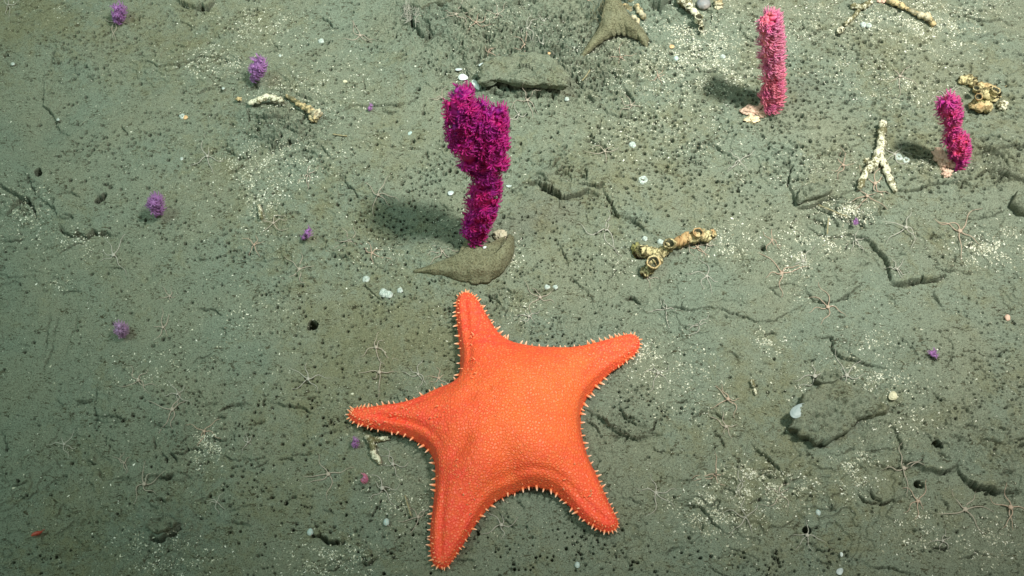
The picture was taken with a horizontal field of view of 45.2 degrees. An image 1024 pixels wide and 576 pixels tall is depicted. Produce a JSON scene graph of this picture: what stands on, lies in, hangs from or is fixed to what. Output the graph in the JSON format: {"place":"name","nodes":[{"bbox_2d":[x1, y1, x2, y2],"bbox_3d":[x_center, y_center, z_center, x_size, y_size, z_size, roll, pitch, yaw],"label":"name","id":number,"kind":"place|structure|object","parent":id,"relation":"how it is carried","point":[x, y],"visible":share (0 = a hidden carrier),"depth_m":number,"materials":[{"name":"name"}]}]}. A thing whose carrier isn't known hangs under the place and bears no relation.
{"place":"outdoors","nodes":[
{"label":"outdoors","id":0,"kind":"place"},
{"bbox_2d":[0,0,1023,575],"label":"seabed","id":1,"kind":"structure","parent":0,"point":[96,134],"depth_m":1.20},
{"bbox_2d":[31,529,43,535],"bbox_3d":[-0.414,0.214,1.074,0.012,0.004,0.007,0,60,0],"label":"shrimp","id":2,"kind":"object","parent":1,"relation":"on","point":[37,533],"visible":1,"depth_m":1.07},
{"bbox_2d":[46,431,74,457],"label":"brittle star","id":3,"kind":"object","parent":1,"relation":"on","point":[63,444],"visible":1,"depth_m":1.11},
{"bbox_2d":[100,234,125,270],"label":"brittle star","id":4,"kind":"object","parent":1,"relation":"on","point":[112,254],"visible":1,"depth_m":1.21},
{"bbox_2d":[109,1,127,24],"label":"young coral","id":5,"kind":"object","parent":1,"relation":"on","point":[119,13],"visible":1,"depth_m":1.36},
{"bbox_2d":[113,319,129,338],"bbox_3d":[-0.369,0.039,1.163,0.017,0.023,0.018,0,60,0],"label":"young coral","id":6,"kind":"object","parent":1,"relation":"on","point":[121,330],"visible":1,"depth_m":1.16},
{"bbox_2d":[114,456,128,472],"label":"brittle star","id":7,"kind":"object","parent":1,"relation":"on","point":[123,462],"visible":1,"depth_m":1.10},
{"bbox_2d":[118,366,153,392],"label":"brittle star","id":8,"kind":"object","parent":1,"relation":"on","point":[138,380],"visible":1,"depth_m":1.15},
{"bbox_2d":[134,463,165,503],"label":"brittle star","id":9,"kind":"object","parent":1,"relation":"on","point":[143,484],"visible":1,"depth_m":1.09,"materials":[{"name":"grey"}]},
{"bbox_2d":[144,191,166,217],"bbox_3d":[-0.354,-0.082,1.218,0.022,0.041,0.022,19,62,11],"label":"young coral","id":10,"kind":"object","parent":1,"relation":"on","point":[154,202],"visible":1,"depth_m":1.21},
{"bbox_2d":[145,516,176,533],"bbox_3d":[-0.304,0.205,1.065,0.026,0.011,0.015,0,60,0],"label":"rock","id":11,"kind":"object","parent":1,"relation":"on","point":[157,525],"visible":1,"depth_m":1.06,"materials":[{"name":"stone"}]},
{"bbox_2d":[153,307,168,340],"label":"brittle star","id":12,"kind":"object","parent":1,"relation":"on","point":[162,327],"visible":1,"depth_m":1.18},
{"bbox_2d":[150,386,184,432],"bbox_3d":[-0.314,0.112,1.133,0.037,0.006,0.047,-23,63,-13],"label":"brittle star","id":13,"kind":"object","parent":1,"relation":"on","point":[172,408],"visible":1,"depth_m":1.13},
{"bbox_2d":[163,381,190,403],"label":"brittle star","id":14,"kind":"object","parent":1,"relation":"on","point":[177,393],"visible":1,"depth_m":1.14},
{"bbox_2d":[188,419,221,445],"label":"brittle star","id":15,"kind":"object","parent":1,"relation":"on","point":[203,431],"visible":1,"depth_m":1.12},
{"bbox_2d":[191,136,220,173],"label":"brittle star","id":16,"kind":"object","parent":1,"relation":"on","point":[207,156],"visible":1,"depth_m":1.27,"materials":[{"name":"beige"}]},
{"bbox_2d":[247,53,267,82],"bbox_3d":[-0.270,-0.234,1.310,0.024,0.036,0.024,0,60,0],"label":"young coral","id":17,"kind":"object","parent":1,"relation":"on","point":[257,68],"visible":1,"depth_m":1.30},
{"bbox_2d":[235,93,284,104],"bbox_3d":[-0.268,-0.200,1.305,0.055,0.013,0.014,0,60,0],"label":"dead coral branch","id":18,"kind":"object","parent":1,"relation":"on","point":[265,97],"visible":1,"depth_m":1.30,"materials":[{"name":"stone"}]},
{"bbox_2d":[257,204,262,219],"bbox_3d":[-0.253,-0.077,1.236,0.008,0.005,0.019,0,60,0],"label":"dead coral stick","id":19,"kind":"object","parent":1,"relation":"on","point":[259,207],"visible":1,"depth_m":1.23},
{"bbox_2d":[261,215,285,233],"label":"brittle star","id":20,"kind":"object","parent":1,"relation":"on","point":[273,222],"visible":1,"depth_m":1.23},
{"bbox_2d":[284,255,313,282],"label":"brittle star","id":21,"kind":"object","parent":1,"relation":"on","point":[299,268],"visible":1,"depth_m":1.21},
{"bbox_2d":[285,94,322,122],"bbox_3d":[-0.220,-0.195,1.306,0.017,0.015,0.049,-40,68,-20],"label":"dead coral branch","id":22,"kind":"object","parent":1,"relation":"on","point":[315,115],"visible":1,"depth_m":1.30,"materials":[{"name":"stone"}]},
{"bbox_2d":[301,226,312,240],"bbox_3d":[-0.203,-0.053,1.215,0.013,0.020,0.014,-24,63,-13],"label":"young coral","id":23,"kind":"object","parent":1,"relation":"on","point":[305,234],"visible":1,"depth_m":1.21},
{"bbox_2d":[289,363,324,389],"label":"brittle star","id":24,"kind":"object","parent":1,"relation":"on","point":[307,378],"visible":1,"depth_m":1.15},
{"bbox_2d":[297,166,321,189],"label":"brittle star","id":25,"kind":"object","parent":1,"relation":"on","point":[309,176],"visible":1,"depth_m":1.26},
{"bbox_2d":[307,528,312,535],"bbox_3d":[-0.177,0.214,1.075,0.006,0.004,0.007,0,60,0],"label":"jelly floc","id":26,"kind":"object","parent":1,"relation":"on","point":[310,532],"visible":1,"depth_m":1.07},
{"bbox_2d":[304,462,353,500],"bbox_3d":[-0.169,0.166,1.103,0.039,0.004,0.038,31,64,16],"label":"brittle star","id":27,"kind":"object","parent":1,"relation":"on","point":[327,473],"visible":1,"depth_m":1.10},
{"bbox_2d":[352,436,359,447],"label":"young coral","id":28,"kind":"object","parent":1,"relation":"on","point":[354,442],"visible":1,"depth_m":1.11},
{"bbox_2d":[344,20,374,41],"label":"brittle star","id":29,"kind":"object","parent":1,"relation":"on","point":[360,35],"visible":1,"depth_m":1.36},
{"bbox_2d":[360,473,368,483],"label":"young coral","id":30,"kind":"object","parent":1,"relation":"on","point":[364,479],"visible":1,"depth_m":1.09},
{"bbox_2d":[360,242,389,263],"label":"brittle star","id":31,"kind":"object","parent":1,"relation":"on","point":[371,252],"visible":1,"depth_m":1.22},
{"bbox_2d":[364,434,389,464],"bbox_3d":[-0.123,0.146,1.112,0.023,0.010,0.030,0,60,0],"label":"dead coral branch","id":32,"kind":"object","parent":1,"relation":"on","point":[371,441],"visible":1,"depth_m":1.11,"materials":[{"name":"stone"}]},
{"bbox_2d":[361,359,395,396],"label":"brittle star","id":33,"kind":"object","parent":1,"relation":"on","point":[379,371],"visible":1,"depth_m":1.15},
{"bbox_2d":[360,333,397,363],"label":"brittle star","id":34,"kind":"object","parent":1,"relation":"on","point":[375,347],"visible":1,"depth_m":1.16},
{"bbox_2d":[368,179,397,215],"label":"brittle star","id":35,"kind":"object","parent":1,"relation":"on","point":[378,194],"visible":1,"depth_m":1.25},
{"bbox_2d":[379,288,386,296],"bbox_3d":[-0.125,0.004,1.196,0.010,0.004,0.010,0,60,0],"label":"barnacle","id":36,"kind":"object","parent":1,"relation":"on","point":[382,292],"visible":1,"depth_m":1.20},
{"bbox_2d":[370,475,399,506],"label":"brittle star","id":37,"kind":"object","parent":1,"relation":"on","point":[381,487],"visible":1,"depth_m":1.09,"materials":[{"name":"beige"}]},
{"bbox_2d":[383,518,388,525],"bbox_3d":[-0.110,0.206,1.079,0.005,0.004,0.007,0,60,0],"label":"jelly floc","id":38,"kind":"object","parent":1,"relation":"on","point":[386,522],"visible":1,"depth_m":1.08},
{"bbox_2d":[385,291,392,297],"bbox_3d":[-0.120,0.006,1.196,0.009,0.003,0.009,0,60,0],"label":"barnacle","id":39,"kind":"object","parent":1,"relation":"on","point":[389,294],"visible":1,"depth_m":1.20},
{"bbox_2d":[381,448,408,477],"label":"brittle star","id":40,"kind":"object","parent":1,"relation":"on","point":[392,463],"visible":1,"depth_m":1.11,"materials":[{"name":"beige"}]},
{"bbox_2d":[401,0,422,26],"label":"hydroid","id":41,"kind":"object","parent":1,"relation":"on","point":[407,14],"visible":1,"depth_m":1.36},
{"bbox_2d":[396,509,428,533],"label":"brittle star","id":42,"kind":"object","parent":1,"relation":"on","point":[417,516],"visible":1,"depth_m":1.08,"materials":[{"name":"beige"}]},
{"bbox_2d":[402,360,426,392],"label":"brittle star","id":43,"kind":"object","parent":1,"relation":"on","point":[418,374],"visible":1,"depth_m":1.15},
{"bbox_2d":[412,0,451,9],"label":"rock","id":44,"kind":"object","parent":1,"relation":"on","point":[422,4],"visible":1,"depth_m":1.37,"materials":[{"name":"stone"}]},
{"bbox_2d":[428,245,452,263],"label":"brittle star","id":45,"kind":"object","parent":1,"relation":"on","point":[441,251],"visible":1,"depth_m":1.21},
{"bbox_2d":[441,0,475,24],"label":"brittle star","id":46,"kind":"object","parent":1,"relation":"on","point":[456,13],"visible":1,"depth_m":1.36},
{"bbox_2d":[458,74,467,79],"bbox_3d":[-0.053,-0.230,1.335,0.011,0.004,0.009,0,60,0],"label":"clam shell","id":47,"kind":"object","parent":1,"relation":"on","point":[462,77],"visible":1,"depth_m":1.33},
{"bbox_2d":[413,234,514,284],"bbox_3d":[-0.044,-0.026,1.202,0.106,0.021,0.048,-12,61,-7],"label":"sponge","id":48,"kind":"object","parent":1,"relation":"on","point":[494,266],"visible":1,"depth_m":1.20},
{"bbox_2d":[472,80,479,89],"bbox_3d":[-0.039,-0.219,1.322,0.009,0.002,0.014,0,60,0],"label":"clam shell","id":49,"kind":"object","parent":1,"relation":"on","point":[475,84],"visible":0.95,"depth_m":1.32},
{"bbox_2d":[441,80,511,247],"bbox_3d":[-0.031,-0.111,1.136,0.063,0.222,0.054,0,60,0],"label":"soft coral","id":50,"kind":"object","parent":1,"relation":"on","point":[477,138],"visible":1,"depth_m":1.09},
{"bbox_2d":[466,15,490,32],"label":"brittle star","id":51,"kind":"object","parent":1,"relation":"on","point":[476,21],"visible":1,"depth_m":1.36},
{"bbox_2d":[345,289,642,570],"bbox_3d":[-0.015,0.112,1.103,0.276,0.053,0.277,0,60,0],"label":"starfish","id":52,"kind":"object","parent":1,"relation":"on","point":[498,418],"visible":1,"depth_m":1.08},
{"bbox_2d":[480,511,518,536],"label":"brittle star","id":53,"kind":"object","parent":1,"relation":"on","point":[501,524],"visible":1,"depth_m":1.08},
{"bbox_2d":[493,229,506,239],"bbox_3d":[-0.012,-0.053,1.227,0.015,0.012,0.015,0,60,0],"label":"encrusting sponge","id":54,"kind":"object","parent":1,"relation":"on","point":[499,234],"visible":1,"depth_m":1.22},
{"bbox_2d":[0,0,1023,575],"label":"shell grit","id":55,"kind":"object","parent":1,"relation":"on","point":[850,212],"visible":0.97,"depth_m":1.23,"materials":[{"name":"gravel"}]},
{"bbox_2d":[510,102,530,119],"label":"brittle star","id":56,"kind":"object","parent":1,"relation":"on","point":[517,114],"visible":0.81,"depth_m":1.31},
{"bbox_2d":[477,52,570,89],"bbox_3d":[0.013,-0.235,1.315,0.101,0.020,0.057,0,60,0],"label":"rock","id":57,"kind":"object","parent":1,"relation":"on","point":[552,74],"visible":1,"depth_m":1.31,"materials":[{"name":"stone"}]},
{"bbox_2d":[512,85,540,114],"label":"brittle star","id":58,"kind":"object","parent":1,"relation":"on","point":[527,100],"visible":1,"depth_m":1.31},
{"bbox_2d":[526,283,553,316],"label":"brittle star","id":59,"kind":"object","parent":1,"relation":"on","point":[539,297],"visible":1,"depth_m":1.19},
{"bbox_2d":[579,207,618,254],"bbox_3d":[0.096,-0.054,1.227,0.035,0.007,0.057,-29,64,-16],"label":"brittle star","id":60,"kind":"object","parent":1,"relation":"on","point":[604,233],"visible":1,"depth_m":1.23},
{"bbox_2d":[586,145,618,153],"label":"brittle star","id":61,"kind":"object","parent":1,"relation":"on","point":[605,151],"visible":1,"depth_m":1.28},
{"bbox_2d":[580,0,648,55],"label":"sponge","id":62,"kind":"object","parent":1,"relation":"on","point":[613,16],"visible":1,"depth_m":1.35},
{"bbox_2d":[587,0,645,23],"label":"dead coral branch","id":63,"kind":"object","parent":1,"relation":"on","point":[639,11],"visible":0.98,"depth_m":1.37,"materials":[{"name":"stone"}]},
{"bbox_2d":[620,96,636,112],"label":"brittle star","id":64,"kind":"object","parent":1,"relation":"on","point":[628,105],"visible":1,"depth_m":1.31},
{"bbox_2d":[638,176,647,183],"bbox_3d":[0.135,-0.111,1.261,0.011,0.004,0.010,-16,61,-9],"label":"barnacle","id":65,"kind":"object","parent":1,"relation":"on","point":[642,181],"visible":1,"depth_m":1.26},
{"bbox_2d":[645,365,668,390],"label":"brittle star","id":66,"kind":"object","parent":1,"relation":"on","point":[657,372],"visible":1,"depth_m":1.15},
{"bbox_2d":[643,475,676,514],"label":"brittle star","id":67,"kind":"object","parent":1,"relation":"on","point":[656,492],"visible":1,"depth_m":1.09,"materials":[{"name":"beige"}]},
{"bbox_2d":[651,299,672,325],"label":"brittle star","id":68,"kind":"object","parent":1,"relation":"on","point":[663,309],"visible":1,"depth_m":1.18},
{"bbox_2d":[630,228,716,278],"bbox_3d":[0.165,-0.037,1.210,0.090,0.029,0.044,-11,61,-6],"label":"dead coral branch","id":69,"kind":"object","parent":1,"relation":"on","point":[654,256],"visible":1,"depth_m":1.21,"materials":[{"name":"beige"}]},
{"bbox_2d":[682,315,708,335],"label":"brittle star","id":70,"kind":"object","parent":1,"relation":"on","point":[697,325],"visible":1,"depth_m":1.17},
{"bbox_2d":[676,0,722,31],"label":"dead coral branch","id":71,"kind":"object","parent":1,"relation":"on","point":[687,5],"visible":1,"depth_m":1.37,"materials":[{"name":"stone"}]},
{"bbox_2d":[696,0,710,9],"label":"clam shell","id":72,"kind":"object","parent":1,"relation":"on","point":[703,4],"visible":1,"depth_m":1.38,"materials":[{"name":"stone"}]},
{"bbox_2d":[685,256,722,292],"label":"brittle star","id":73,"kind":"object","parent":1,"relation":"on","point":[707,276],"visible":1,"depth_m":1.20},
{"bbox_2d":[693,453,727,486],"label":"brittle star","id":74,"kind":"object","parent":1,"relation":"on","point":[715,474],"visible":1,"depth_m":1.09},
{"bbox_2d":[708,412,737,442],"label":"brittle star","id":75,"kind":"object","parent":1,"relation":"on","point":[725,426],"visible":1,"depth_m":1.12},
{"bbox_2d":[713,386,738,412],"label":"brittle star","id":76,"kind":"object","parent":1,"relation":"on","point":[728,398],"visible":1,"depth_m":1.14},
{"bbox_2d":[723,497,757,537],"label":"brittle star","id":77,"kind":"object","parent":1,"relation":"on","point":[745,516],"visible":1,"depth_m":1.08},
{"bbox_2d":[728,149,754,170],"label":"brittle star","id":78,"kind":"object","parent":1,"relation":"on","point":[738,160],"visible":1,"depth_m":1.28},
{"bbox_2d":[732,470,752,498],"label":"brittle star","id":79,"kind":"object","parent":1,"relation":"on","point":[740,483],"visible":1,"depth_m":1.09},
{"bbox_2d":[750,379,756,394],"bbox_3d":[0.224,0.092,1.142,0.006,0.005,0.016,0,60,0],"label":"dead coral stick","id":80,"kind":"object","parent":1,"relation":"on","point":[753,385],"visible":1,"depth_m":1.14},
{"bbox_2d":[739,103,770,123],"bbox_3d":[0.258,-0.186,1.305,0.035,0.014,0.026,-27,63,-15],"label":"encrusting sponge","id":81,"kind":"object","parent":1,"relation":"on","point":[750,110],"visible":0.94,"depth_m":1.30},
{"bbox_2d":[754,5,787,114],"bbox_3d":[0.265,-0.232,1.254,0.054,0.145,0.035,24,63,13],"label":"soft coral","id":82,"kind":"object","parent":1,"relation":"on","point":[770,29],"visible":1,"depth_m":1.24},
{"bbox_2d":[763,230,780,249],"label":"brittle star","id":83,"kind":"object","parent":1,"relation":"on","point":[772,239],"visible":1,"depth_m":1.22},
{"bbox_2d":[759,481,790,510],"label":"brittle star","id":84,"kind":"object","parent":1,"relation":"on","point":[777,492],"visible":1,"depth_m":1.09,"materials":[{"name":"beige"}]},
{"bbox_2d":[758,252,804,295],"bbox_3d":[0.259,-0.013,1.203,0.058,0.006,0.044,18,62,10],"label":"brittle star","id":85,"kind":"object","parent":1,"relation":"on","point":[781,272],"visible":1,"depth_m":1.20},
{"bbox_2d":[787,244,814,267],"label":"brittle star","id":86,"kind":"object","parent":1,"relation":"on","point":[803,260],"visible":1,"depth_m":1.21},
{"bbox_2d":[791,519,825,549],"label":"brittle star","id":87,"kind":"object","parent":1,"relation":"on","point":[807,535],"visible":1,"depth_m":1.07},
{"bbox_2d":[796,182,832,204],"bbox_3d":[0.305,-0.099,1.246,0.041,0.015,0.016,-17,61,-10],"label":"rock","id":88,"kind":"object","parent":1,"relation":"on","point":[812,191],"visible":1,"depth_m":1.24,"materials":[{"name":"stone"}]},
{"bbox_2d":[797,366,845,385],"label":"brittle star","id":89,"kind":"object","parent":1,"relation":"on","point":[814,375],"visible":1,"depth_m":1.15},
{"bbox_2d":[809,282,843,323],"bbox_3d":[0.298,0.018,1.189,0.029,0.005,0.045,-26,63,-14],"label":"brittle star","id":90,"kind":"object","parent":1,"relation":"on","point":[828,306],"visible":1,"depth_m":1.19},
{"bbox_2d":[814,369,841,385],"bbox_3d":[0.293,0.084,1.141,0.027,0.014,0.013,-7,60,-4],"label":"rock","id":91,"kind":"object","parent":1,"relation":"on","point":[829,377],"visible":1,"depth_m":1.14,"materials":[{"name":"stone"}]},
{"bbox_2d":[818,204,846,215],"bbox_3d":[0.323,-0.078,1.239,0.032,0.006,0.003,30,64,16],"label":"twig","id":92,"kind":"object","parent":1,"relation":"on","point":[831,210],"visible":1,"depth_m":1.24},
{"bbox_2d":[787,379,889,446],"bbox_3d":[0.293,0.110,1.123,0.098,0.023,0.054,-25,63,-14],"label":"rock","id":93,"kind":"object","parent":1,"relation":"on","point":[837,409],"visible":1,"depth_m":1.12,"materials":[{"name":"stone"}]},
{"bbox_2d":[790,403,803,418],"bbox_3d":[0.260,0.111,1.113,0.011,0.003,0.019,41,68,21],"label":"clam shell","id":94,"kind":"object","parent":93,"relation":"on","point":[795,412],"visible":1,"depth_m":1.11},
{"bbox_2d":[836,568,842,574],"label":"clam shell","id":95,"kind":"object","parent":1,"relation":"on","point":[839,571],"visible":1,"depth_m":1.06},
{"bbox_2d":[832,147,853,176],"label":"brittle star","id":96,"kind":"object","parent":1,"relation":"on","point":[843,164],"visible":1,"depth_m":1.27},
{"bbox_2d":[835,348,867,380],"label":"brittle star","id":97,"kind":"object","parent":1,"relation":"on","point":[846,375],"visible":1,"depth_m":1.15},
{"bbox_2d":[836,0,872,33],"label":"dead coral branch","id":98,"kind":"object","parent":1,"relation":"on","point":[859,7],"visible":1,"depth_m":1.38,"materials":[{"name":"stone"}]},
{"bbox_2d":[851,231,863,250],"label":"brittle star","id":99,"kind":"object","parent":1,"relation":"on","point":[855,240],"visible":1,"depth_m":1.22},
{"bbox_2d":[851,190,882,207],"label":"brittle star","id":100,"kind":"object","parent":1,"relation":"on","point":[866,196],"visible":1,"depth_m":1.25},
{"bbox_2d":[860,167,888,194],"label":"brittle star","id":101,"kind":"object","parent":1,"relation":"on","point":[875,183],"visible":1,"depth_m":1.25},
{"bbox_2d":[857,120,897,192],"bbox_3d":[0.372,-0.138,1.272,0.045,0.016,0.091,0,60,0],"label":"dead coral branch","id":102,"kind":"object","parent":1,"relation":"on","point":[878,157],"visible":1,"depth_m":1.26,"materials":[{"name":"stone"}]},
{"bbox_2d":[888,391,896,399],"bbox_3d":[0.351,0.098,1.131,0.008,0.004,0.009,0,60,0],"label":"clam shell","id":103,"kind":"object","parent":1,"relation":"on","point":[892,395],"visible":1,"depth_m":1.13},
{"bbox_2d":[885,259,910,276],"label":"brittle star","id":104,"kind":"object","parent":1,"relation":"on","point":[897,269],"visible":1,"depth_m":1.20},
{"bbox_2d":[880,214,916,246],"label":"brittle star","id":105,"kind":"object","parent":1,"relation":"on","point":[906,227],"visible":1,"depth_m":1.23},
{"bbox_2d":[885,145,915,163],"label":"brittle star","id":106,"kind":"object","parent":1,"relation":"on","point":[895,153],"visible":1,"depth_m":1.27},
{"bbox_2d":[883,442,923,490],"bbox_3d":[0.351,0.161,1.097,0.033,0.014,0.040,38,67,20],"label":"brittle star","id":107,"kind":"object","parent":1,"relation":"on","point":[904,468],"visible":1,"depth_m":1.10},
{"bbox_2d":[892,66,917,95],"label":"brittle star","id":108,"kind":"object","parent":1,"relation":"on","point":[900,75],"visible":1,"depth_m":1.33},
{"bbox_2d":[876,0,935,27],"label":"dead coral branch","id":109,"kind":"object","parent":1,"relation":"on","point":[926,16],"visible":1,"depth_m":1.37,"materials":[{"name":"stone"}]},
{"bbox_2d":[901,479,926,518],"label":"brittle star","id":110,"kind":"object","parent":1,"relation":"on","point":[918,501],"visible":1,"depth_m":1.08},
{"bbox_2d":[926,347,939,357],"bbox_3d":[0.395,0.062,1.152,0.011,0.012,0.011,-31,65,-17],"label":"young coral","id":111,"kind":"object","parent":1,"relation":"on","point":[933,353],"visible":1,"depth_m":1.15},
{"bbox_2d":[925,530,949,552],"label":"brittle star","id":112,"kind":"object","parent":1,"relation":"on","point":[942,540],"visible":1,"depth_m":1.07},
{"bbox_2d":[931,147,955,177],"bbox_3d":[0.445,-0.130,1.269,0.025,0.017,0.036,-32,65,-17],"label":"encrusting sponge","id":113,"kind":"object","parent":1,"relation":"on","point":[940,158],"visible":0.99,"depth_m":1.26},
{"bbox_2d":[929,83,966,103],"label":"brittle star","id":114,"kind":"object","parent":1,"relation":"on","point":[948,90],"visible":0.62,"depth_m":1.32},
{"bbox_2d":[933,88,972,170],"bbox_3d":[0.441,-0.158,1.228,0.059,0.106,0.031,11,61,6],"label":"soft coral","id":115,"kind":"object","parent":1,"relation":"on","point":[950,109],"visible":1,"depth_m":1.22},
{"bbox_2d":[935,209,978,260],"bbox_3d":[0.450,-0.053,1.228,0.053,0.007,0.064,0,60,0],"label":"brittle star","id":116,"kind":"object","parent":1,"relation":"on","point":[959,230],"visible":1,"depth_m":1.24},
{"bbox_2d":[943,491,992,533],"bbox_3d":[0.400,0.192,1.085,0.051,0.007,0.035,20,62,11],"label":"brittle star","id":117,"kind":"object","parent":1,"relation":"on","point":[965,509],"visible":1,"depth_m":1.08,"materials":[{"name":"beige"}]},
{"bbox_2d":[958,73,1008,112],"bbox_3d":[0.504,-0.210,1.308,0.048,0.029,0.056,0,60,0],"label":"dead coral cluster","id":118,"kind":"object","parent":1,"relation":"on","point":[986,95],"visible":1,"depth_m":1.30,"materials":[{"name":"stone"}]},
{"bbox_2d":[990,484,1023,529],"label":"brittle star","id":119,"kind":"object","parent":1,"relation":"on","point":[1010,507],"visible":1,"depth_m":1.08,"materials":[{"name":"beige"}]},
{"bbox_2d":[1009,187,1023,215],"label":"rock","id":120,"kind":"object","parent":1,"relation":"on","point":[1016,206],"visible":1,"depth_m":1.24,"materials":[{"name":"stone"}]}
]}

